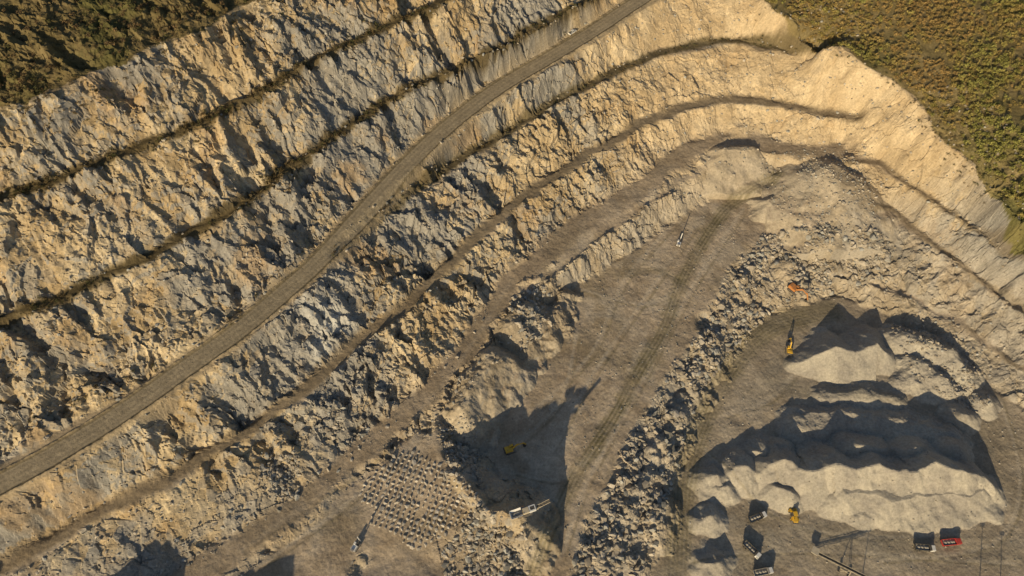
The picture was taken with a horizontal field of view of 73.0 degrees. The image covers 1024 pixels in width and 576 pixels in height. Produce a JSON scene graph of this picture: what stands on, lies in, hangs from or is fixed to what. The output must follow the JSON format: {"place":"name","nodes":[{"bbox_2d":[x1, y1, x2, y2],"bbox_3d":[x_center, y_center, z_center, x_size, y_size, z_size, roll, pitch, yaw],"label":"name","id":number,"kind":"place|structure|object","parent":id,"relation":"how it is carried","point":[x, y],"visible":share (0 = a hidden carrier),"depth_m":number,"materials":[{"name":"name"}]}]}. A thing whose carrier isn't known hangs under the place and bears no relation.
{"place":"outdoors","nodes":[
{"label":"outdoors","id":0,"kind":"place"},
{"bbox_2d":[0,0,1023,575],"bbox_3d":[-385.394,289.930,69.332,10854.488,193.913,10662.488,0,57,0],"label":"quarry terrain","id":1,"kind":"structure","parent":0,"point":[850,358],"depth_m":314.86,"materials":[{"name":"beige stone"}]},
{"bbox_2d":[0,0,246,100],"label":"hillside scrub","id":2,"kind":"object","parent":1,"relation":"on","point":[106,42],"visible":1,"depth_m":286.38,"materials":[{"name":"green plant"}]},
{"bbox_2d":[350,537,360,552],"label":"drill rig","id":3,"kind":"object","parent":1,"relation":"on","point":[355,547],"visible":1,"depth_m":274.54,"materials":[{"name":"metal"}]},
{"bbox_2d":[358,450,480,550],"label":"limestone blocks","id":4,"kind":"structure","parent":1,"relation":"on","point":[412,546],"depth_m":284.92,"materials":[{"name":"stone"}]},
{"bbox_2d":[0,0,1022,428],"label":"ledge scrub","id":5,"kind":"object","parent":1,"relation":"on","point":[284,76],"visible":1,"depth_m":301.78,"materials":[{"name":"green plant"}]},
{"bbox_2d":[0,0,1023,575],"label":"rubble boulders","id":6,"kind":"object","parent":1,"relation":"on","point":[616,548],"visible":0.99,"depth_m":318.41,"materials":[{"name":"stone"}]},
{"bbox_2d":[503,442,525,454],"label":"excavator","id":7,"kind":"object","parent":1,"relation":"on","point":[508,450],"visible":1,"depth_m":305.90,"materials":[{"name":"metal"}]},
{"bbox_2d":[509,499,549,519],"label":"mobile crusher","id":8,"kind":"object","parent":1,"relation":"on","point":[524,511],"visible":1,"depth_m":273.05,"materials":[{"name":"metal"}]},
{"bbox_2d":[676,233,682,247],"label":"drill rig","id":9,"kind":"object","parent":1,"relation":"on","point":[678,243],"visible":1,"depth_m":368.19,"materials":[{"name":"metal"}]},
{"bbox_2d":[742,540,761,559],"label":"dump truck","id":10,"kind":"object","parent":1,"relation":"on","point":[750,548],"visible":1,"depth_m":294.53,"materials":[{"name":"metal"}]},
{"bbox_2d":[748,511,767,523],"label":"dump truck","id":11,"kind":"object","parent":1,"relation":"on","point":[756,517],"visible":1,"depth_m":301.74,"materials":[{"name":"metal"}]},
{"bbox_2d":[753,566,773,575],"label":"dump truck","id":12,"kind":"object","parent":1,"relation":"on","point":[763,571],"visible":1,"depth_m":289.73,"materials":[{"name":"metal"}]},
{"bbox_2d":[785,338,792,354],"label":"excavator","id":13,"kind":"object","parent":1,"relation":"on","point":[788,350],"visible":1,"depth_m":346.10,"materials":[{"name":"metal"}]},
{"bbox_2d":[788,507,798,523],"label":"wheel loader","id":14,"kind":"object","parent":1,"relation":"on","point":[794,518],"visible":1,"depth_m":300.84,"materials":[{"name":"metal"}]},
{"bbox_2d":[787,282,807,300],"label":"excavator","id":15,"kind":"object","parent":1,"relation":"on","point":[793,287],"visible":1,"depth_m":359.70,"materials":[{"name":"metal"}]},
{"bbox_2d":[811,546,866,575],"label":"conveyor stacker","id":16,"kind":"object","parent":1,"relation":"on","point":[815,551],"visible":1,"depth_m":290.93,"materials":[{"name":"metal"}]},
{"bbox_2d":[769,0,1023,219],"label":"scrub","id":17,"kind":"object","parent":1,"relation":"on","point":[987,119],"visible":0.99,"depth_m":375.49,"materials":[{"name":"green plant"}]},
{"bbox_2d":[913,543,935,551],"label":"dump truck","id":18,"kind":"object","parent":1,"relation":"on","point":[924,547],"visible":1,"depth_m":294.85,"materials":[{"name":"metal"}]},
{"bbox_2d":[940,537,962,546],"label":"dump truck","id":19,"kind":"object","parent":1,"relation":"on","point":[950,542],"visible":1,"depth_m":296.17,"materials":[{"name":"metal"}]}
]}

